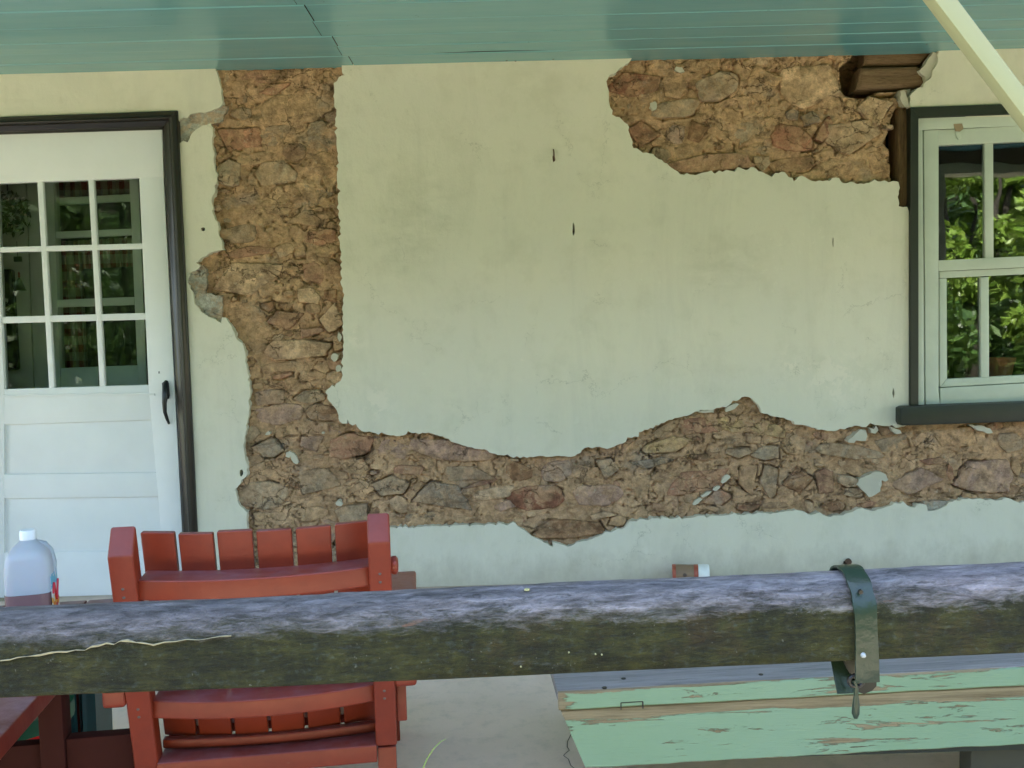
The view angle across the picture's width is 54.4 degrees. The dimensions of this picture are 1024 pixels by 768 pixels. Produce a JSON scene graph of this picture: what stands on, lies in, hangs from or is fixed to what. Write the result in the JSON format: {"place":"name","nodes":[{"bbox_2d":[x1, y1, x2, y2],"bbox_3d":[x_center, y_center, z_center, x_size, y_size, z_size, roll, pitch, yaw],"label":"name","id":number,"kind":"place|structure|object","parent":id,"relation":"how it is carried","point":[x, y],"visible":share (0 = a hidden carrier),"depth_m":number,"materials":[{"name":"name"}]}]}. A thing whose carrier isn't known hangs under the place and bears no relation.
{"place":"outdoors","nodes":[
{"label":"outdoors","id":0,"kind":"place"},
{"bbox_2d":[0,584,958,767],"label":"porch floor","id":1,"kind":"structure","parent":0,"point":[503,722],"depth_m":2.76,"materials":[{"name":"concrete"}]},
{"bbox_2d":[17,694,74,740],"bbox_3d":[-1.176,0.891,2.340,0.284,0.275,0.284,-2,4,-1],"label":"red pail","id":2,"kind":"object","parent":1,"relation":"on","point":[31,731],"visible":0.12,"depth_m":2.24,"materials":[{"name":"plastic"}]},
{"bbox_2d":[0,599,134,767],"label":"table","id":3,"kind":"object","parent":1,"relation":"on","point":[58,743],"visible":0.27,"depth_m":2.05,"materials":[{"name":"brown paint"}]},
{"bbox_2d":[3,528,58,606],"bbox_3d":[-1.135,0.454,2.352,0.109,0.222,0.104,-3,4,-15],"label":"juice jug","id":4,"kind":"object","parent":3,"relation":"on","point":[30,572],"visible":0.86,"depth_m":2.31,"materials":[{"name":"white plastic"}]},
{"bbox_2d":[71,693,112,732],"bbox_3d":[-1.110,0.825,2.556,0.144,0.375,0.164,-2,4,-6],"label":"storage bin","id":5,"kind":"object","parent":1,"relation":"on","point":[95,715],"visible":0.05,"depth_m":2.49,"materials":[{"name":"teal plastic"}]},
{"bbox_2d":[102,513,416,767],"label":"garden chair","id":6,"kind":"object","parent":1,"relation":"on","point":[201,726],"visible":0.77,"depth_m":2.03,"materials":[{"name":"red paint"}]},
{"bbox_2d":[423,739,444,767],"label":"grass blade","id":7,"kind":"object","parent":1,"relation":"on","point":[430,753],"depth_m":1.94,"materials":[{"name":"green plant"}]},
{"bbox_2d":[563,735,573,767],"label":"floor crack","id":8,"kind":"object","parent":1,"relation":"on","point":[567,751],"visible":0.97,"depth_m":2.63,"materials":[{"name":"grey concrete"}]},
{"bbox_2d":[550,653,1023,767],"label":"bench","id":9,"kind":"object","parent":1,"relation":"on","point":[969,709],"visible":0.66,"depth_m":2.21,"materials":[{"name":"green paint"}]},
{"label":"lawn","id":10,"kind":"structure","parent":0,"visible":0},
{"bbox_2d":[0,0,1023,600],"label":"farmhouse","id":11,"kind":"object","parent":10,"relation":"on","point":[726,286],"visible":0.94,"depth_m":4.23,"materials":[{"name":"paint"}]},
{"bbox_2d":[1,184,31,237],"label":"hanging plant","id":12,"kind":"object","parent":11,"relation":"hanging from","point":[7,226],"visible":0.94,"depth_m":4.46,"materials":[{"name":"green plant"}]},
{"bbox_2d":[13,241,21,261],"bbox_3d":[-2.228,-0.597,4.484,0.032,0.092,0.016,-2,4,-1],"label":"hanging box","id":13,"kind":"object","parent":12,"relation":"hanging from","point":[17,258],"visible":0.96,"depth_m":4.48,"materials":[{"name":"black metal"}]},
{"bbox_2d":[13,272,26,290],"bbox_3d":[-2.223,-0.464,4.492,0.056,0.086,0.056,-2,4,-1],"label":"hanging bell","id":14,"kind":"object","parent":13,"relation":"hanging from","point":[19,285],"visible":1,"depth_m":4.48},
{"bbox_2d":[0,183,136,388],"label":"wall","id":15,"kind":"structure","parent":11,"relation":"attached to","point":[119,338],"depth_m":4.93,"materials":[{"name":"grey paint"}]},
{"bbox_2d":[4,269,19,369],"bbox_3d":[-2.358,-0.297,4.626,0.100,0.470,0.067,-2,4,-1],"label":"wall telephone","id":16,"kind":"object","parent":15,"relation":"attached to","point":[13,353],"depth_m":4.62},
{"bbox_2d":[45,179,147,386],"bbox_3d":[-1.957,-0.465,4.691,0.472,1.089,0.090,-2,4,-1],"label":"sash window","id":17,"kind":"structure","parent":15,"relation":"attached to","point":[137,374],"depth_m":4.66,"materials":[{"name":"grey paint"}]},
{"bbox_2d":[61,240,87,367],"bbox_3d":[-2.131,-0.368,4.769,0.169,0.631,0.034,-2,4,-1],"label":"cafe curtain","id":18,"kind":"object","parent":17,"relation":"hanging from","point":[75,342],"visible":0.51,"depth_m":4.77,"materials":[{"name":"green fabric"}]},
{"bbox_2d":[59,180,129,197],"bbox_3d":[-2.003,-0.951,4.732,0.414,0.140,0.034,-2,4,-1],"label":"curtain valance","id":19,"kind":"object","parent":17,"relation":"attached to","point":[81,188],"visible":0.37,"depth_m":4.73,"materials":[{"name":"red fabric"}]},
{"bbox_2d":[81,237,132,268],"bbox_3d":[-1.929,-0.624,4.755,0.268,0.145,0.034,-2,4,-1],"label":"curtain tier","id":20,"kind":"object","parent":17,"relation":"hanging from","point":[115,258],"visible":0.7,"depth_m":4.75,"materials":[{"name":"green fabric"}]},
{"bbox_2d":[0,130,182,597],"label":"door","id":21,"kind":"structure","parent":11,"relation":"in","point":[78,464],"depth_m":4.26,"materials":[{"name":"white paint"}]},
{"bbox_2d":[0,562,1023,718],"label":"porch rail beam","id":22,"kind":"structure","parent":11,"relation":"attached to","point":[853,623],"depth_m":1.48,"materials":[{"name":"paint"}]},
{"bbox_2d":[672,564,709,577],"bbox_3d":[0.759,0.808,4.231,0.154,0.085,0.085,-1,4,7],"label":"paper tube","id":23,"kind":"object","parent":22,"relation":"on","point":[688,570],"visible":0.68,"depth_m":4.20,"materials":[{"name":"paper"}]},
{"bbox_2d":[845,558,851,563],"bbox_3d":[1.455,0.767,4.317,0.028,0.028,0.042,-2,4,-1],"label":"wall bolt","id":24,"kind":"object","parent":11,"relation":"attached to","point":[848,560],"depth_m":4.30,"materials":[{"name":"metal"}]},
{"bbox_2d":[918,117,1023,404],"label":"window","id":25,"kind":"structure","parent":11,"relation":"in","point":[971,169],"depth_m":4.26,"materials":[{"name":"white paint"}]},
{"bbox_2d":[923,0,1023,132],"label":"diagonal brace","id":26,"kind":"object","parent":11,"relation":"attached to","point":[977,49],"visible":1,"depth_m":1.51,"materials":[{"name":"beige paint"}]},
{"bbox_2d":[989,357,1015,375],"bbox_3d":[2.202,-0.071,4.492,0.132,0.095,0.132,-2,4,-1],"label":"flower pot","id":27,"kind":"object","parent":11,"relation":"on","point":[1001,366],"visible":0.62,"depth_m":4.45,"materials":[{"name":"ceramic"}]}
]}

